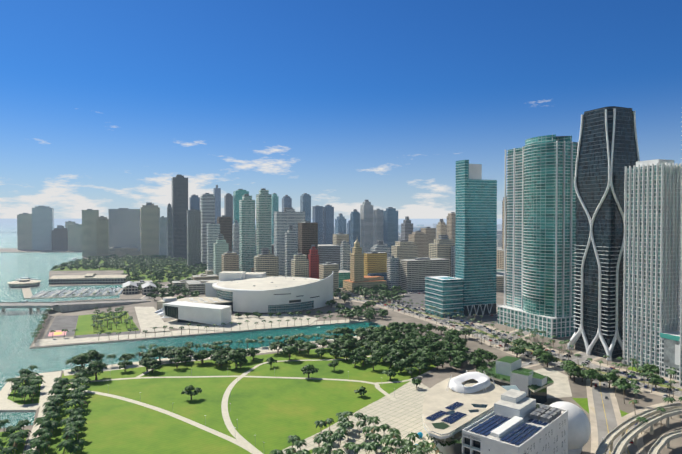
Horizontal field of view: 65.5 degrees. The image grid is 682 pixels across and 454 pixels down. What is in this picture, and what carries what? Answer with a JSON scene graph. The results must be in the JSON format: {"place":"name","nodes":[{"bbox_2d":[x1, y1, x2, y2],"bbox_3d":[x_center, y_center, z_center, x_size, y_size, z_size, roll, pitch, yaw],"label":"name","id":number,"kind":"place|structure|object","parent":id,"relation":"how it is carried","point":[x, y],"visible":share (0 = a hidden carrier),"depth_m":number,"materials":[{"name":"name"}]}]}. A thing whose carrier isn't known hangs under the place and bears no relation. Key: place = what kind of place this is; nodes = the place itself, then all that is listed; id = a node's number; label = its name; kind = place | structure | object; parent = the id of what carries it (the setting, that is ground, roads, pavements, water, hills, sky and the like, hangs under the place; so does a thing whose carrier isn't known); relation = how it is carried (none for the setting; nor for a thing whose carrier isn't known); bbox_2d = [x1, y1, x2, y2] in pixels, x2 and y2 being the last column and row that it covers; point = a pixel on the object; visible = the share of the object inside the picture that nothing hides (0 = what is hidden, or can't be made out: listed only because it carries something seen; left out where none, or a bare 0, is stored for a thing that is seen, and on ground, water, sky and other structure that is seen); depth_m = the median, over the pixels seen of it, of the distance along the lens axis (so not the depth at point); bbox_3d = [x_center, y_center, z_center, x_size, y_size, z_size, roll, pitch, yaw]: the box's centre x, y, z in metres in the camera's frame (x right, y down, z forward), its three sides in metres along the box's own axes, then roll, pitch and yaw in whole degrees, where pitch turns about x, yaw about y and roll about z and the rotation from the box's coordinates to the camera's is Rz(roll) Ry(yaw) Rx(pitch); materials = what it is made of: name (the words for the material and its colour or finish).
{"place":"outdoors","nodes":[
{"label":"outdoors","id":0,"kind":"place"},
{"bbox_2d":[0,248,81,252],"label":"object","id":1,"kind":"object","parent":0,"point":[8,250],"visible":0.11,"depth_m":1886.42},
{"bbox_2d":[0,219,389,427],"bbox_3d":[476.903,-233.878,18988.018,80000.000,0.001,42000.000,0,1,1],"label":"bay water","id":2,"kind":"structure","parent":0,"point":[18,326],"depth_m":559.18,"materials":[{"name":"teal liquid"}]},
{"bbox_2d":[15,258,122,301],"bbox_3d":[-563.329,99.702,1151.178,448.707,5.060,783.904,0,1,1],"label":"marina boats","id":3,"kind":"object","parent":2,"relation":"on","point":[76,292],"visible":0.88,"depth_m":856.89,"materials":[{"name":"white plastic"}]},
{"bbox_2d":[22,287,122,298],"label":"marina piers","id":4,"kind":"structure","parent":2,"relation":"on","point":[27,293],"depth_m":838.94,"materials":[{"name":"beige concrete"}]},
{"bbox_2d":[33,307,368,345],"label":"waterfront plaza","id":5,"kind":"structure","parent":0,"point":[148,317],"depth_m":583.43,"materials":[{"name":"beige concrete"}]},
{"bbox_2d":[150,314,318,331],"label":"waterfront plaza","id":6,"kind":"structure","parent":5,"relation":"on","point":[244,326],"depth_m":608.48,"materials":[{"name":"beige concrete"}]},
{"bbox_2d":[0,219,681,453],"bbox_3d":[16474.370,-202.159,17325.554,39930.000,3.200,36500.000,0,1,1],"label":"mainland","id":7,"kind":"structure","parent":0,"point":[577,386],"depth_m":526.86,"materials":[{"name":"beige concrete"}]},
{"bbox_2d":[0,379,40,453],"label":"lawn","id":8,"kind":"structure","parent":7,"relation":"on","point":[18,399],"depth_m":352.49,"materials":[{"name":"green plant"}]},
{"bbox_2d":[0,299,150,313],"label":"bridge","id":9,"kind":"structure","parent":7,"relation":"on","point":[61,307],"depth_m":698.83,"materials":[{"name":"concrete"}]},
{"bbox_2d":[7,273,156,294],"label":"waterfront buildings","id":10,"kind":"structure","parent":7,"relation":"on","point":[94,278],"depth_m":969.23,"materials":[{"name":"white paint"}]},
{"bbox_2d":[134,280,151,286],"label":"building","id":11,"kind":"structure","parent":7,"relation":"on","point":[140,282],"depth_m":925.22,"materials":[{"name":"white concrete"}]},
{"bbox_2d":[155,308,167,317],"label":"arena plaza canopies","id":12,"kind":"object","parent":7,"relation":"on","point":[159,311],"visible":0.37,"depth_m":677.07,"materials":[{"name":"white"}]},
{"bbox_2d":[172,269,212,289],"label":"buildings","id":13,"kind":"structure","parent":7,"relation":"on","point":[180,283],"depth_m":904.69,"materials":[{"name":"beige concrete"}]},
{"bbox_2d":[187,210,200,266],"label":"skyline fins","id":14,"kind":"object","parent":7,"relation":"on","point":[193,237],"visible":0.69,"depth_m":1281.77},
{"bbox_2d":[0,325,392,453],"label":"palm trees","id":15,"kind":"object","parent":7,"relation":"on","point":[47,426],"visible":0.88,"depth_m":323.27,"materials":[{"name":"green"}]},
{"bbox_2d":[163,301,230,325],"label":"white building","id":16,"kind":"structure","parent":7,"relation":"on","point":[190,312],"depth_m":608.24,"materials":[{"name":"white concrete"}]},
{"bbox_2d":[157,297,232,310],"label":"terrace","id":17,"kind":"structure","parent":16,"relation":"attached to","point":[210,300],"depth_m":697.45,"materials":[{"name":"beige concrete"}]},
{"bbox_2d":[30,306,367,342],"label":"palm trees","id":18,"kind":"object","parent":7,"relation":"on","point":[46,314],"depth_m":587.36,"materials":[{"name":"green"}]},
{"bbox_2d":[185,280,218,293],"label":"building","id":19,"kind":"structure","parent":7,"relation":"on","point":[198,286],"depth_m":849.83,"materials":[{"name":"beige concrete"}]},
{"bbox_2d":[172,175,232,260],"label":"skyscrapers","id":20,"kind":"structure","parent":7,"relation":"on","point":[179,210],"depth_m":1496.76,"materials":[{"name":"grey glass"}]},
{"bbox_2d":[192,268,221,280],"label":"building","id":21,"kind":"structure","parent":7,"relation":"on","point":[205,277],"depth_m":971.02,"materials":[{"name":"beige concrete"}]},
{"bbox_2d":[200,194,214,263],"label":"skyscraper","id":22,"kind":"structure","parent":7,"relation":"on","point":[207,207],"depth_m":1339.12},
{"bbox_2d":[0,336,432,453],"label":"museum park paths","id":23,"kind":"structure","parent":7,"relation":"on","point":[47,386],"depth_m":368.46,"materials":[{"name":"concrete"}]},
{"bbox_2d":[213,239,228,275],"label":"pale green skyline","id":24,"kind":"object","parent":7,"relation":"on","point":[220,247],"visible":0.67,"depth_m":1007.03},
{"bbox_2d":[38,339,440,453],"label":"lawn","id":25,"kind":"structure","parent":7,"relation":"on","point":[273,413],"depth_m":348.79,"materials":[{"name":"green plant"}]},
{"bbox_2d":[108,369,394,442],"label":"park light poles","id":26,"kind":"object","parent":25,"relation":"on","point":[230,396],"visible":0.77,"depth_m":361.45,"materials":[{"name":"grey metal"}]},
{"bbox_2d":[17,210,501,277],"bbox_3d":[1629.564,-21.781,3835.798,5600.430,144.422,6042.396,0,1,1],"label":"buildings","id":27,"kind":"structure","parent":7,"relation":"on","point":[82,237],"depth_m":1619.05,"materials":[{"name":"concrete"},{"name":"glass"}]},
{"bbox_2d":[132,273,388,322],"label":"trees","id":28,"kind":"object","parent":7,"relation":"on","point":[370,311],"visible":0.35,"depth_m":777.49,"materials":[{"name":"green plant"}]},
{"bbox_2d":[23,174,506,288],"bbox_3d":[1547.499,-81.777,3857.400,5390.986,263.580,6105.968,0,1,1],"label":"skyline","id":29,"kind":"structure","parent":7,"relation":"on","point":[124,229],"depth_m":1292.65},
{"bbox_2d":[205,271,332,313],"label":"arena","id":30,"kind":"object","parent":7,"relation":"on","point":[264,295],"visible":0.96,"depth_m":695.39},
{"bbox_2d":[189,188,349,243],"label":"skyscrapers","id":31,"kind":"structure","parent":7,"relation":"on","point":[322,217],"depth_m":1806.06,"materials":[{"name":"glass"}]},
{"bbox_2d":[51,217,501,258],"bbox_3d":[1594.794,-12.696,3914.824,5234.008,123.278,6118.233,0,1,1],"label":"buildings","id":32,"kind":"structure","parent":7,"relation":"on","point":[307,235],"depth_m":1156.82,"materials":[{"name":"brown concrete"},{"name":"glass"},{"name":"gravel"}]},
{"bbox_2d":[70,322,497,399],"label":"trees","id":33,"kind":"object","parent":7,"relation":"on","point":[422,356],"visible":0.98,"depth_m":444.79,"materials":[{"name":"green plant"}]},
{"bbox_2d":[235,309,339,317],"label":"palm trees","id":34,"kind":"object","parent":7,"relation":"on","point":[247,314],"visible":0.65,"depth_m":649.12,"materials":[{"name":"green plant"}]},
{"bbox_2d":[96,197,506,270],"bbox_3d":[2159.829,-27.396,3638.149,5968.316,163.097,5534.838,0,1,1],"label":"buildings","id":35,"kind":"structure","parent":7,"relation":"on","point":[423,238],"depth_m":1206.16,"materials":[{"name":"beige concrete"},{"name":"glass"},{"name":"gravel"}]},
{"bbox_2d":[140,204,506,293],"bbox_3d":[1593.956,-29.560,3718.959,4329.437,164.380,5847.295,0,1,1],"label":"buildings","id":36,"kind":"structure","parent":7,"relation":"on","point":[149,221],"depth_m":1613.93,"materials":[{"name":"concrete"},{"name":"glass"}]},
{"bbox_2d":[233,190,423,287],"bbox_3d":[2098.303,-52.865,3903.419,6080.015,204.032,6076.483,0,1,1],"label":"buildings","id":37,"kind":"structure","parent":7,"relation":"on","point":[237,197],"depth_m":1510.51,"materials":[{"name":"glass"},{"name":"concrete"}]},
{"bbox_2d":[52,257,641,416],"bbox_3d":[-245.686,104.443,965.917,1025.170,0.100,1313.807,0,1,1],"label":"city lots","id":38,"kind":"structure","parent":7,"relation":"on","point":[559,387],"depth_m":622.51,"materials":[{"name":"concrete"}]},
{"bbox_2d":[269,411,442,453],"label":"trees","id":39,"kind":"object","parent":7,"relation":"on","point":[391,437],"visible":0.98,"depth_m":272.73,"materials":[{"name":"green"}]},
{"bbox_2d":[51,254,664,393],"bbox_3d":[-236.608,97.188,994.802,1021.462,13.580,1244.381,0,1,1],"label":"city trees","id":40,"kind":"object","parent":7,"relation":"on","point":[570,368],"visible":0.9,"depth_m":951.47,"materials":[{"name":"green plant"}]},
{"bbox_2d":[282,380,438,453],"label":"plaza","id":41,"kind":"structure","parent":7,"relation":"on","point":[402,413],"depth_m":319.57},
{"bbox_2d":[343,240,386,290],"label":"tower building","id":42,"kind":"structure","parent":7,"relation":"on","point":[358,278],"depth_m":880.14,"materials":[{"name":"paint"}]},
{"bbox_2d":[55,285,681,433],"bbox_3d":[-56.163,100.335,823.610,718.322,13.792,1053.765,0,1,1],"label":"city palms","id":43,"kind":"object","parent":7,"relation":"on","point":[623,387],"visible":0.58,"depth_m":468.73,"materials":[{"name":"green"}]},
{"bbox_2d":[239,190,503,271],"bbox_3d":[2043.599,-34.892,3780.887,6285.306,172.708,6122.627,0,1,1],"label":"skyscrapers","id":44,"kind":"structure","parent":7,"relation":"on","point":[247,226],"depth_m":971.93,"materials":[{"name":"concrete"},{"name":"glass"}]},
{"bbox_2d":[66,260,681,453],"bbox_3d":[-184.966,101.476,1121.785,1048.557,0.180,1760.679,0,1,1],"label":"roads","id":45,"kind":"structure","parent":7,"relation":"on","point":[606,419],"depth_m":395.23,"materials":[{"name":"grey asphalt"}]},
{"bbox_2d":[377,302,678,396],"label":"vehicles","id":46,"kind":"object","parent":45,"relation":"on","point":[645,386],"visible":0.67,"depth_m":535.06,"materials":[{"name":"white paint"}]},
{"bbox_2d":[364,252,386,275],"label":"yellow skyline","id":47,"kind":"structure","parent":7,"relation":"on","point":[375,262],"depth_m":932.56},
{"bbox_2d":[255,226,501,290],"bbox_3d":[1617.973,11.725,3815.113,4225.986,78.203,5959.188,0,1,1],"label":"buildings","id":48,"kind":"structure","parent":7,"relation":"on","point":[413,273],"depth_m":886.60,"materials":[{"name":"concrete"},{"name":"gravel"}]},
{"bbox_2d":[255,194,506,280],"bbox_3d":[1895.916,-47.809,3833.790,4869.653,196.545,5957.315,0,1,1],"label":"buildings","id":49,"kind":"structure","parent":7,"relation":"on","point":[390,227],"depth_m":1497.91,"materials":[{"name":"blue glass"},{"name":"concrete"},{"name":"gravel"}]},
{"bbox_2d":[424,160,496,317],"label":"blue tower","id":50,"kind":"structure","parent":7,"relation":"on","point":[470,287],"depth_m":660.92,"materials":[{"name":"blue-green glass"},{"name":"white paint"}]},
{"bbox_2d":[422,377,506,453],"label":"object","id":51,"kind":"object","parent":7,"relation":"on","point":[474,407],"visible":0.71,"depth_m":271.88,"materials":[{"name":"beige concrete"}]},
{"bbox_2d":[426,402,466,423],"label":"solar panels","id":52,"kind":"object","parent":51,"relation":"on","point":[458,415],"visible":1,"depth_m":261.38,"materials":[{"name":"blue glass"}]},
{"bbox_2d":[446,370,494,393],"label":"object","id":53,"kind":"object","parent":51,"relation":"on","point":[458,386],"visible":0.92,"depth_m":304.10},
{"bbox_2d":[426,368,550,446],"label":"shrubs","id":54,"kind":"object","parent":7,"relation":"on","point":[460,440],"visible":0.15,"depth_m":252.29,"materials":[{"name":"green plant"}]},
{"bbox_2d":[337,289,671,443],"bbox_3d":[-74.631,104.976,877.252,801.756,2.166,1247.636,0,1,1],"label":"trees","id":55,"kind":"object","parent":7,"relation":"on","point":[595,385],"visible":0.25,"depth_m":551.07,"materials":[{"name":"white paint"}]},
{"bbox_2d":[462,389,567,453],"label":"museum building","id":56,"kind":"structure","parent":7,"relation":"on","point":[516,422],"depth_m":240.34,"materials":[{"name":"white concrete"}]},
{"bbox_2d":[478,356,553,403],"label":"green-roofed building","id":57,"kind":"structure","parent":7,"relation":"on","point":[507,368],"depth_m":348.92,"materials":[{"name":"green plant"}]},
{"bbox_2d":[497,134,578,338],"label":"skyscraper","id":58,"kind":"structure","parent":7,"relation":"on","point":[541,230],"depth_m":550.75,"materials":[{"name":"green glass"}]},
{"bbox_2d":[549,401,590,453],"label":"planetarium dome","id":59,"kind":"structure","parent":7,"relation":"on","point":[579,429],"depth_m":264.90,"materials":[{"name":"white metal"}]},
{"bbox_2d":[568,106,639,360],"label":"skyscraper","id":60,"kind":"structure","parent":7,"relation":"on","point":[608,151],"depth_m":464.13,"materials":[{"name":"black glass"}]},
{"bbox_2d":[595,403,681,453],"bbox_3d":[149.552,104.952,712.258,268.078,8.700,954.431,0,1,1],"label":"elevated track","id":61,"kind":"structure","parent":7,"relation":"on","point":[657,447],"depth_m":284.72,"materials":[{"name":"concrete"}]},
{"bbox_2d":[622,159,681,380],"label":"high-rise building","id":62,"kind":"structure","parent":7,"relation":"on","point":[652,257],"depth_m":419.00,"materials":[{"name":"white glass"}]},
{"bbox_2d":[678,117,681,385],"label":"skyscraper","id":63,"kind":"structure","parent":7,"relation":"on","point":[680,358],"depth_m":384.60,"materials":[{"name":"white glass"}]},
{"bbox_2d":[0,0,681,218],"label":"sky","id":64,"kind":"structure","parent":0,"point":[343,104],"materials":[{"name":"blue"}]},
{"bbox_2d":[459,385,519,432],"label":"frost museum glass canopy","id":65,"kind":"object","parent":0,"point":[509,387],"visible":0.19,"depth_m":314.46,"materials":[{"name":"glass"}]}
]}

